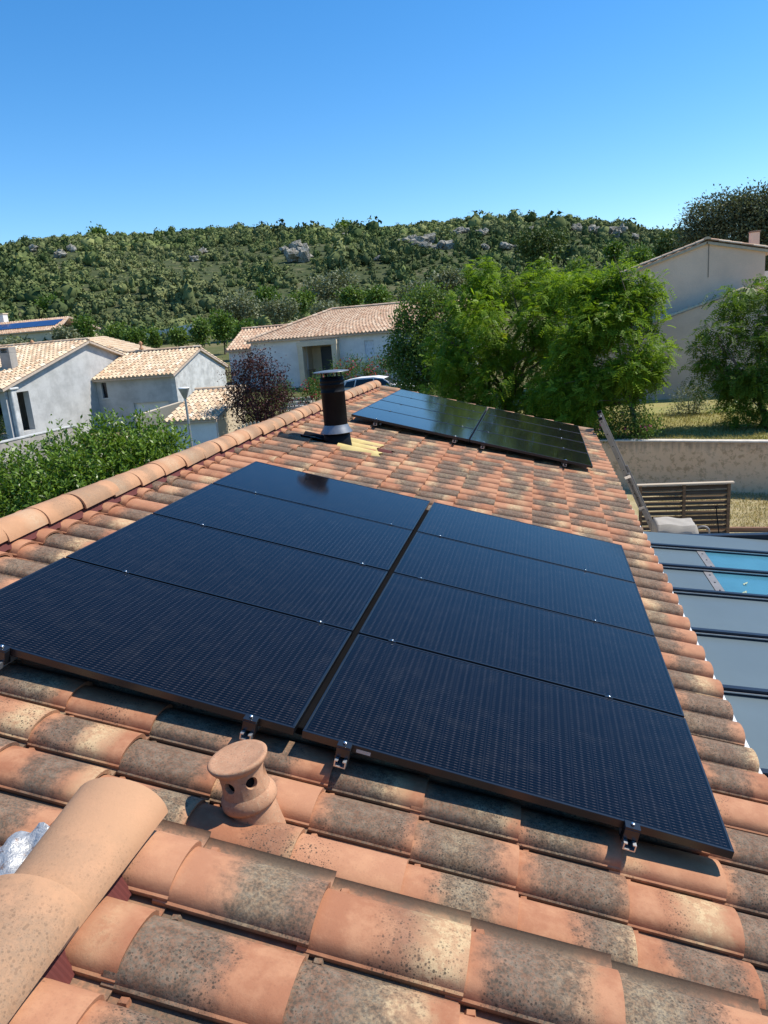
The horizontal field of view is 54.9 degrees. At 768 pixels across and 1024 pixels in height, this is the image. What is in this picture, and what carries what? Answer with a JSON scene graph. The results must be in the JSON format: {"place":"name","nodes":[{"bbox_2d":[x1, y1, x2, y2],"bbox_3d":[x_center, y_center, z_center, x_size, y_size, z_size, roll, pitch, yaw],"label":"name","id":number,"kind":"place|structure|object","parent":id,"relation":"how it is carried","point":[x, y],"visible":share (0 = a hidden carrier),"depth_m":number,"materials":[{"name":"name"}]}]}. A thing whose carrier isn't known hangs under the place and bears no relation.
{"place":"outdoors","nodes":[
{"label":"outdoors","id":0,"kind":"place"},
{"bbox_2d":[3,222,651,514],"bbox_3d":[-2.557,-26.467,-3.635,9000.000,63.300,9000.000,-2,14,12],"label":"terrain","id":1,"kind":"structure","parent":0,"point":[215,349],"depth_m":185.52,"materials":[{"name":"green plant"}]},
{"bbox_2d":[0,404,8,439],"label":"garden bush","id":2,"kind":"object","parent":1,"relation":"on","point":[2,423],"visible":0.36,"depth_m":33.16,"materials":[{"name":"green plant"}]},
{"bbox_2d":[0,334,36,344],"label":"olive tree","id":3,"kind":"object","parent":1,"relation":"on","point":[9,340],"visible":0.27,"depth_m":72.43,"materials":[{"name":"green plant"}]},
{"bbox_2d":[0,425,77,478],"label":"concrete wall","id":4,"kind":"structure","parent":1,"relation":"on","point":[38,437],"depth_m":31.31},
{"bbox_2d":[34,292,64,312],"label":"broadleaf tree","id":5,"kind":"object","parent":1,"relation":"on","point":[43,304],"visible":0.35,"depth_m":149.65,"materials":[{"name":"green plant"}]},
{"bbox_2d":[0,316,100,341],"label":"bungalow","id":6,"kind":"object","parent":1,"relation":"on","point":[38,333],"visible":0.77,"depth_m":100.06,"materials":[{"name":"beige tile"}]},
{"bbox_2d":[54,249,67,257],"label":"rock outcrop","id":7,"kind":"object","parent":1,"relation":"on","point":[59,253],"visible":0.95,"depth_m":227.88,"materials":[{"name":"white stone"}]},
{"bbox_2d":[46,324,82,339],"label":"olive tree","id":8,"kind":"object","parent":1,"relation":"on","point":[63,331],"visible":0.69,"depth_m":83.92,"materials":[{"name":"green plant"}]},
{"bbox_2d":[0,336,153,439],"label":"gable house","id":9,"kind":"structure","parent":1,"relation":"on","point":[41,382],"depth_m":36.18,"materials":[{"name":"paint"}]},
{"bbox_2d":[0,347,17,368],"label":"chimney","id":10,"kind":"object","parent":9,"relation":"on","point":[8,356],"visible":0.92,"depth_m":34.52,"materials":[{"name":"paint"}]},
{"bbox_2d":[68,310,101,337],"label":"broadleaf tree","id":11,"kind":"object","parent":1,"relation":"on","point":[83,325],"visible":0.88,"depth_m":89.91,"materials":[{"name":"green plant"}]},
{"bbox_2d":[86,221,109,233],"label":"skyline tree","id":12,"kind":"object","parent":1,"relation":"on","point":[96,229],"visible":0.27,"depth_m":437.64,"materials":[{"name":"green plant"}]},
{"bbox_2d":[0,405,199,517],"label":"laurel hedge","id":13,"kind":"object","parent":1,"relation":"on","point":[74,466],"visible":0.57,"depth_m":16.21,"materials":[{"name":"green plant"}]},
{"bbox_2d":[96,319,129,339],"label":"broadleaf tree","id":14,"kind":"object","parent":1,"relation":"on","point":[112,331],"visible":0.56,"depth_m":76.22,"materials":[{"name":"green plant"}]},
{"bbox_2d":[119,322,147,345],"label":"broadleaf tree","id":15,"kind":"object","parent":1,"relation":"on","point":[133,335],"visible":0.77,"depth_m":73.97,"materials":[{"name":"green plant"}]},
{"bbox_2d":[142,323,163,347],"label":"broadleaf tree","id":16,"kind":"object","parent":1,"relation":"on","point":[154,340],"visible":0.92,"depth_m":71.72,"materials":[{"name":"green plant"}]},
{"bbox_2d":[135,401,181,439],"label":"parapet wall","id":17,"kind":"structure","parent":1,"relation":"on","point":[166,410],"depth_m":32.81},
{"bbox_2d":[91,345,227,426],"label":"garage wing","id":18,"kind":"structure","parent":1,"relation":"on","point":[129,382],"depth_m":38.99,"materials":[{"name":"white paint"}]},
{"bbox_2d":[135,401,168,413],"bbox_3d":[-12.056,-4.730,38.999,2.000,2.149,0.050,-2,14,12],"label":"garage door","id":19,"kind":"structure","parent":18,"relation":"in","point":[149,405],"depth_m":38.81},
{"bbox_2d":[168,323,192,346],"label":"broadleaf tree","id":20,"kind":"object","parent":1,"relation":"on","point":[179,337],"visible":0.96,"depth_m":73.14,"materials":[{"name":"green plant"}]},
{"bbox_2d":[178,387,192,446],"bbox_3d":[-7.272,-2.896,27.745,0.410,3.561,0.410,-2,14,12],"label":"street lamp","id":21,"kind":"object","parent":1,"relation":"on","point":[184,391],"visible":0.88,"depth_m":27.44,"materials":[{"name":"grey metal"}]},
{"bbox_2d":[186,315,215,348],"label":"broadleaf tree","id":22,"kind":"object","parent":1,"relation":"on","point":[201,331],"visible":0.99,"depth_m":74.45,"materials":[{"name":"green plant"}]},
{"bbox_2d":[163,385,245,451],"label":"shed","id":23,"kind":"structure","parent":1,"relation":"on","point":[207,412],"depth_m":31.37,"materials":[{"name":"tile"}]},
{"bbox_2d":[207,308,236,354],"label":"broadleaf tree","id":24,"kind":"object","parent":1,"relation":"on","point":[222,325],"visible":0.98,"depth_m":78.32,"materials":[{"name":"green plant"}]},
{"bbox_2d":[213,288,261,325],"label":"olive tree","id":25,"kind":"object","parent":1,"relation":"on","point":[243,307],"visible":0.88,"depth_m":96.02,"materials":[{"name":"green plant"}]},
{"bbox_2d":[229,316,258,337],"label":"broadleaf tree","id":26,"kind":"object","parent":1,"relation":"on","point":[238,329],"visible":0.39,"depth_m":71.40,"materials":[{"name":"green plant"}]},
{"bbox_2d":[216,341,299,429],"bbox_3d":[-5.279,-4.532,30.954,3.670,5.042,2.726,-2,14,12],"label":"plum tree","id":27,"kind":"object","parent":1,"relation":"on","point":[261,405],"visible":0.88,"depth_m":30.66,"materials":[{"name":"purple plant"}]},
{"bbox_2d":[250,281,284,312],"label":"broadleaf tree","id":28,"kind":"object","parent":1,"relation":"on","point":[263,292],"visible":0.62,"depth_m":120.28,"materials":[{"name":"green plant"}]},
{"bbox_2d":[253,292,301,324],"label":"olive tree","id":29,"kind":"object","parent":1,"relation":"on","point":[271,309],"visible":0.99,"depth_m":88.42,"materials":[{"name":"green plant"}]},
{"bbox_2d":[267,373,300,412],"bbox_3d":[-5.220,-5.525,36.788,1.986,2.779,1.769,-11,15,-25],"label":"garden bush","id":30,"kind":"object","parent":1,"relation":"on","point":[284,393],"visible":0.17,"depth_m":36.73,"materials":[{"name":"green plant"}]},
{"bbox_2d":[279,239,309,253],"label":"rock outcrop","id":31,"kind":"object","parent":1,"relation":"on","point":[296,243],"visible":0.37,"depth_m":217.37,"materials":[{"name":"white stone"}]},
{"bbox_2d":[281,397,314,410],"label":"garden steps","id":32,"kind":"structure","parent":1,"relation":"on","point":[296,404],"depth_m":41.63,"materials":[{"name":"concrete"}]},
{"bbox_2d":[283,245,313,262],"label":"rock outcrop","id":33,"kind":"object","parent":1,"relation":"on","point":[300,254],"visible":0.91,"depth_m":204.06,"materials":[{"name":"white stone"}]},
{"bbox_2d":[285,286,317,317],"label":"broadleaf tree","id":34,"kind":"object","parent":1,"relation":"on","point":[306,297],"visible":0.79,"depth_m":104.86,"materials":[{"name":"green plant"}]},
{"bbox_2d":[295,367,334,406],"bbox_3d":[-3.753,-6.432,39.528,2.200,2.510,2.130,-2,14,12],"label":"oleander bush","id":35,"kind":"object","parent":1,"relation":"on","point":[312,389],"visible":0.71,"depth_m":39.35,"materials":[{"name":"green plant"}]},
{"bbox_2d":[308,297,338,314],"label":"olive tree","id":36,"kind":"object","parent":1,"relation":"on","point":[319,307],"visible":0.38,"depth_m":74.31,"materials":[{"name":"green plant"}]},
{"bbox_2d":[299,267,360,306],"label":"olive tree","id":37,"kind":"object","parent":1,"relation":"on","point":[332,283],"visible":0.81,"depth_m":122.17,"materials":[{"name":"green plant"}]},
{"bbox_2d":[331,217,351,228],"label":"skyline tree","id":38,"kind":"object","parent":1,"relation":"on","point":[344,223],"visible":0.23,"depth_m":407.07,"materials":[{"name":"green plant"}]},
{"bbox_2d":[225,298,471,389],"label":"porch house","id":39,"kind":"structure","parent":1,"relation":"on","point":[317,341],"depth_m":46.82,"materials":[{"name":"concrete"}]},
{"bbox_2d":[320,346,333,376],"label":"door","id":40,"kind":"structure","parent":39,"relation":"in","point":[326,352],"depth_m":47.57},
{"bbox_2d":[333,282,365,307],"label":"broadleaf tree","id":41,"kind":"object","parent":1,"relation":"on","point":[350,296],"visible":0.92,"depth_m":115.78,"materials":[{"name":"green plant"}]},
{"bbox_2d":[324,348,398,380],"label":"oleander bush","id":42,"kind":"object","parent":1,"relation":"on","point":[367,369],"visible":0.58,"depth_m":42.83,"materials":[{"name":"green plant"}]},
{"bbox_2d":[362,282,394,305],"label":"broadleaf tree","id":43,"kind":"object","parent":1,"relation":"on","point":[377,294],"visible":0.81,"depth_m":92.56,"materials":[{"name":"green plant"}]},
{"bbox_2d":[344,375,417,391],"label":"parked car","id":44,"kind":"object","parent":1,"relation":"on","point":[355,382],"visible":0.06,"depth_m":40.41,"materials":[{"name":"white paint"}]},
{"bbox_2d":[0,380,767,1009],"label":"house","id":45,"kind":"structure","parent":1,"relation":"on","point":[674,910],"depth_m":2.98,"materials":[{"name":"ceramic"}]},
{"bbox_2d":[0,644,18,668],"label":"mounting clamp","id":46,"kind":"object","parent":45,"relation":"attached to","point":[6,658],"visible":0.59,"depth_m":3.22,"materials":[{"name":"metal"}]},
{"bbox_2d":[0,557,351,734],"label":"solar panel","id":47,"kind":"object","parent":46,"relation":"attached to","point":[220,656],"visible":1,"depth_m":3.54,"materials":[{"name":"black glass"}]},
{"bbox_2d":[66,514,387,635],"bbox_3d":[-0.901,0.335,4.604,1.722,0.046,1.006,13,17,8],"label":"solar panel","id":48,"kind":"object","parent":46,"relation":"attached to","point":[296,583],"visible":0.95,"depth_m":4.51,"materials":[{"name":"black glass"}]},
{"bbox_2d":[153,483,412,574],"bbox_3d":[-0.700,0.085,5.561,1.722,0.047,1.006,13,17,8],"label":"solar panel","id":49,"kind":"object","parent":46,"relation":"attached to","point":[344,537],"visible":0.94,"depth_m":5.48,"materials":[{"name":"black glass"}]},
{"bbox_2d":[213,461,429,532],"bbox_3d":[-0.502,-0.157,6.511,1.722,0.037,0.989,13,17,8],"label":"solar panel","id":50,"kind":"object","parent":46,"relation":"attached to","point":[341,497],"visible":0.89,"depth_m":6.45,"materials":[{"name":"black glass"}]},
{"bbox_2d":[207,739,285,824],"bbox_3d":[-0.494,1.030,2.698,0.220,0.321,0.220,-10,14,14],"label":"roof vent","id":51,"kind":"object","parent":45,"relation":"on","point":[247,782],"visible":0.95,"depth_m":2.63,"materials":[{"name":"ceramic"}]},
{"bbox_2d":[239,713,260,739],"bbox_3d":[-0.156,0.406,4.988,0.058,0.139,4.138,13,17,8],"label":"mounting clamp","id":52,"kind":"object","parent":45,"relation":"attached to","point":[250,727],"visible":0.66,"depth_m":3.04,"materials":[{"name":"metal"}]},
{"bbox_2d":[333,739,352,768],"bbox_3d":[0.234,0.497,4.930,0.058,0.139,4.138,13,17,8],"label":"mounting rail","id":53,"kind":"object","parent":45,"relation":"attached to","point":[343,753],"visible":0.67,"depth_m":2.98,"materials":[{"name":"metal"}]},
{"bbox_2d":[300,369,394,456],"bbox_3d":[-0.468,-1.205,9.140,1.130,1.117,0.834,-2,14,12],"label":"flue pipe","id":54,"kind":"object","parent":45,"relation":"on","point":[337,429],"visible":0.89,"depth_m":8.97,"materials":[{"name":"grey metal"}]},
{"bbox_2d":[295,510,428,734],"bbox_3d":[0.031,0.472,4.975,0.085,0.038,3.810,13,17,8],"label":"cable duct","id":55,"kind":"object","parent":45,"relation":"on","point":[308,714],"visible":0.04,"depth_m":4.00,"materials":[{"name":"black plastic"}]},
{"bbox_2d":[373,419,381,425],"bbox_3d":[0.284,-1.771,12.520,0.058,0.139,4.138,13,17,8],"label":"mounting rail","id":56,"kind":"object","parent":45,"relation":"attached to","point":[376,423],"visible":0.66,"depth_m":10.58,"materials":[{"name":"metal"}]},
{"bbox_2d":[351,407,473,440],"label":"solar panel","id":57,"kind":"object","parent":56,"relation":"attached to","point":[418,424],"visible":1,"depth_m":10.88,"materials":[{"name":"black glass"}]},
{"bbox_2d":[367,400,478,430],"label":"solar panel","id":58,"kind":"object","parent":56,"relation":"on","point":[427,414],"visible":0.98,"depth_m":11.93,"materials":[{"name":"black glass"}]},
{"bbox_2d":[381,394,483,421],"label":"solar panel","id":59,"kind":"object","parent":56,"relation":"on","point":[440,408],"visible":0.92,"depth_m":12.89,"materials":[{"name":"black glass"}]},
{"bbox_2d":[392,389,486,412],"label":"solar panel","id":60,"kind":"object","parent":56,"relation":"on","point":[441,401],"visible":0.88,"depth_m":13.85,"materials":[{"name":"black glass"}]},
{"bbox_2d":[619,820,640,852],"bbox_3d":[1.345,0.755,4.765,0.058,0.139,4.138,13,17,8],"label":"mounting clamp","id":61,"kind":"object","parent":45,"relation":"attached to","point":[629,831],"visible":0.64,"depth_m":2.82,"materials":[{"name":"metal"}]},
{"bbox_2d":[301,634,733,858],"bbox_3d":[0.592,0.979,3.395,1.722,0.046,1.007,13,17,8],"label":"solar panel","id":62,"kind":"object","parent":61,"relation":"attached to","point":[608,759],"visible":1,"depth_m":3.26,"materials":[{"name":"black glass"}]},
{"bbox_2d":[359,573,684,717],"bbox_3d":[0.793,0.729,4.352,1.722,0.046,1.006,13,17,8],"label":"solar panel","id":63,"kind":"object","parent":61,"relation":"attached to","point":[594,657],"visible":0.91,"depth_m":4.25,"materials":[{"name":"black glass"}]},
{"bbox_2d":[394,532,654,636],"bbox_3d":[0.993,0.480,5.309,1.722,0.046,1.006,13,17,8],"label":"solar panel","id":64,"kind":"object","parent":61,"relation":"attached to","point":[585,594],"visible":0.94,"depth_m":5.23,"materials":[{"name":"black glass"}]},
{"bbox_2d":[417,502,634,582],"bbox_3d":[1.191,0.239,6.259,1.722,0.037,0.989,13,17,8],"label":"solar panel","id":65,"kind":"object","parent":61,"relation":"attached to","point":[569,550],"visible":0.78,"depth_m":6.20,"materials":[{"name":"black glass"}]},
{"bbox_3d":[1.789,-1.420,12.295,0.058,0.139,4.138,13,17,8],"label":"mounting rail","id":66,"kind":"object","parent":45,"relation":"attached to","visible":0},
{"bbox_2d":[470,430,592,467],"bbox_3d":[2.140,-0.938,10.762,1.722,0.046,1.006,13,17,8],"label":"solar panel","id":67,"kind":"object","parent":66,"relation":"attached to","point":[533,448],"visible":1,"depth_m":10.63,"materials":[{"name":"black glass"}]},
{"bbox_2d":[476,421,587,453],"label":"solar panel","id":68,"kind":"object","parent":66,"relation":"attached to","point":[560,442],"visible":0.92,"depth_m":11.68,"materials":[{"name":"black glass"}]},
{"bbox_2d":[481,414,583,442],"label":"solar panel","id":69,"kind":"object","parent":66,"relation":"attached to","point":[536,428],"visible":0.94,"depth_m":12.63,"materials":[{"name":"black glass"}]},
{"bbox_2d":[485,408,580,433],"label":"solar panel","id":70,"kind":"object","parent":66,"relation":"attached to","point":[533,420],"visible":0.77,"depth_m":13.60,"materials":[{"name":"black glass"}]},
{"bbox_2d":[0,208,767,343],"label":"forest","id":71,"kind":"object","parent":1,"relation":"on","point":[22,277],"visible":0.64,"depth_m":195.60,"materials":[{"name":"green plant"}]},
{"bbox_2d":[392,276,436,303],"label":"olive tree","id":72,"kind":"object","parent":1,"relation":"on","point":[418,283],"visible":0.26,"depth_m":86.69,"materials":[{"name":"green plant"}]},
{"bbox_2d":[397,232,435,245],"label":"rock outcrop","id":73,"kind":"object","parent":1,"relation":"on","point":[430,237],"visible":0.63,"depth_m":234.71,"materials":[{"name":"white stone"}]},
{"bbox_2d":[376,273,485,393],"bbox_3d":[2.176,-7.560,34.514,5.566,7.047,4.273,-2,14,12],"label":"oak tree","id":74,"kind":"object","parent":1,"relation":"on","point":[431,308],"visible":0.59,"depth_m":34.15,"materials":[{"name":"green plant"}]},
{"bbox_2d":[419,239,453,249],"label":"rock outcrop","id":75,"kind":"object","parent":1,"relation":"on","point":[444,245],"visible":0.75,"depth_m":221.45,"materials":[{"name":"white stone"}]},
{"bbox_2d":[426,262,468,297],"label":"olive tree","id":76,"kind":"object","parent":1,"relation":"on","point":[445,276],"visible":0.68,"depth_m":103.54,"materials":[{"name":"green plant"}]},
{"bbox_2d":[393,370,608,434],"bbox_3d":[3.975,-3.906,28.698,2.751,3.148,14.974,-10,15,-22],"label":"garden bush","id":77,"kind":"object","parent":1,"relation":"on","point":[407,387],"visible":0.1,"depth_m":33.37,"materials":[{"name":"green plant"}]},
{"bbox_2d":[499,241,516,249],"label":"rock outcrop","id":78,"kind":"object","parent":1,"relation":"on","point":[506,245],"visible":0.91,"depth_m":209.89,"materials":[{"name":"white stone"}]},
{"bbox_2d":[511,221,573,269],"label":"round pine","id":79,"kind":"object","parent":1,"relation":"on","point":[533,250],"visible":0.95,"depth_m":137.71,"materials":[{"name":"green plant"}]},
{"bbox_2d":[554,254,605,278],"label":"broadleaf tree","id":80,"kind":"object","parent":1,"relation":"on","point":[574,265],"visible":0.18,"depth_m":110.09,"materials":[{"name":"green plant"}]},
{"bbox_2d":[602,233,625,269],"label":"tree","id":81,"kind":"object","parent":1,"relation":"on","point":[613,249],"visible":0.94,"depth_m":136.06,"materials":[{"name":"green plant"}]},
{"bbox_2d":[608,222,627,237],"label":"rock outcrop","id":82,"kind":"object","parent":1,"relation":"on","point":[622,228],"visible":0.59,"depth_m":255.32,"materials":[{"name":"white stone"}]},
{"bbox_2d":[618,237,655,269],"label":"broadleaf tree","id":83,"kind":"object","parent":1,"relation":"on","point":[643,255],"visible":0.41,"depth_m":94.83,"materials":[{"name":"green plant"}]},
{"bbox_2d":[651,224,683,256],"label":"pine tree","id":84,"kind":"object","parent":1,"relation":"on","point":[666,241],"visible":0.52,"depth_m":124.71,"materials":[{"name":"green plant"}]},
{"bbox_2d":[643,531,767,777],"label":"veranda","id":85,"kind":"object","parent":1,"relation":"on","point":[708,575],"visible":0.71,"depth_m":6.51,"materials":[{"name":"metal"}]},
{"bbox_2d":[664,177,767,270],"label":"holm oak","id":86,"kind":"object","parent":1,"relation":"on","point":[740,217],"visible":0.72,"depth_m":38.60,"materials":[{"name":"green plant"}]},
{"bbox_2d":[706,527,767,531],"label":"timber edging","id":87,"kind":"object","parent":1,"relation":"on","point":[748,529],"depth_m":16.38,"materials":[{"name":"brown wood"}]},
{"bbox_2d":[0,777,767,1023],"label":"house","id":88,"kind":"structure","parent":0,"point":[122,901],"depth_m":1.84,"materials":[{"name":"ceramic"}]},
{"bbox_2d":[0,0,767,245],"label":"sky","id":89,"kind":"structure","parent":0,"point":[127,116],"materials":[{"name":"blue"}]},
{"bbox_2d":[489,386,767,439],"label":"lawn","id":90,"kind":"structure","parent":0,"point":[663,404],"depth_m":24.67,"materials":[{"name":"green plant"}]},
{"bbox_2d":[416,253,623,424],"bbox_3d":[4.675,-5.596,25.922,7.815,6.920,5.992,-2,14,12],"label":"robinia tree","id":91,"kind":"object","parent":90,"relation":"on","point":[487,304],"visible":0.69,"depth_m":25.53,"materials":[{"name":"green plant"}]},
{"bbox_2d":[519,252,683,435],"bbox_3d":[6.270,-4.629,22.065,4.011,5.759,4.478,-14,16,-33],"label":"robinia tree","id":92,"kind":"object","parent":90,"relation":"on","point":[610,310],"visible":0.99,"depth_m":21.55,"materials":[{"name":"green plant"}]},
{"bbox_2d":[583,403,665,444],"bbox_3d":[6.902,-2.472,21.384,2.432,1.329,1.476,-2,14,12],"label":"rose bush","id":93,"kind":"object","parent":90,"relation":"on","point":[613,426],"visible":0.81,"depth_m":21.17,"materials":[{"name":"green plant"}]},
{"bbox_2d":[553,236,767,370],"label":"gable house","id":94,"kind":"structure","parent":90,"relation":"on","point":[700,270],"depth_m":29.20,"materials":[{"name":"beige paint"}]},
{"bbox_2d":[748,230,760,243],"bbox_3d":[15.226,-10.967,30.415,0.380,1.120,0.380,-2,14,12],"label":"chimney","id":95,"kind":"object","parent":94,"relation":"on","point":[754,237],"visible":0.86,"depth_m":30.20,"materials":[{"name":"beige paint"}]},
{"bbox_2d":[591,287,767,400],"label":"lean house","id":96,"kind":"structure","parent":90,"relation":"on","point":[685,322],"depth_m":29.42,"materials":[{"name":"paint"}]},
{"bbox_2d":[598,438,767,494],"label":"garden wall","id":97,"kind":"structure","parent":90,"relation":"on","point":[742,464],"depth_m":20.18,"materials":[{"name":"beige concrete"}]},
{"bbox_2d":[660,378,718,417],"bbox_3d":[10.358,-3.504,25.269,2.084,2.341,1.910,-2,14,12],"label":"grey shrub","id":98,"kind":"object","parent":90,"relation":"on","point":[694,409],"visible":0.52,"depth_m":25.17,"materials":[{"name":"green plant"}]},
{"bbox_2d":[677,273,767,430],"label":"ash tree","id":99,"kind":"object","parent":90,"relation":"on","point":[747,386],"visible":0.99,"depth_m":21.25,"materials":[{"name":"green plant"}]},
{"bbox_2d":[707,401,737,414],"bbox_3d":[11.675,-3.263,25.177,2.081,1.691,1.711,-2,14,12],"label":"rose bush","id":100,"kind":"object","parent":90,"relation":"on","point":[722,409],"visible":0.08,"depth_m":25.09,"materials":[{"name":"green plant"}]},
{"bbox_2d":[651,517,698,533],"bbox_3d":[5.570,0.670,14.119,0.850,1.082,0.660,-2,14,12],"label":"covered box","id":101,"kind":"object","parent":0,"point":[674,525],"visible":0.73,"depth_m":13.80,"materials":[{"name":"beige fabric"}]},
{"bbox_2d":[624,490,767,532],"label":"yard","id":102,"kind":"structure","parent":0,"point":[628,493],"depth_m":18.51,"materials":[{"name":"plant"}]},
{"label":"gravel path","id":103,"kind":"structure","parent":0,"visible":0},
{"bbox_2d":[597,410,652,530],"bbox_3d":[4.981,-0.508,14.777,1.773,3.178,0.391,-9,14,-17],"label":"ladder","id":104,"kind":"object","parent":103,"relation":"on","point":[633,487],"visible":0.88,"depth_m":14.56,"materials":[{"name":"metal"}]},
{"bbox_2d":[637,481,734,533],"bbox_3d":[6.549,0.023,16.118,1.970,1.340,0.140,-2,14,12],"label":"louvre fence","id":105,"kind":"object","parent":103,"relation":"on","point":[699,514],"visible":0.69,"depth_m":16.03,"materials":[{"name":"brown wood"}]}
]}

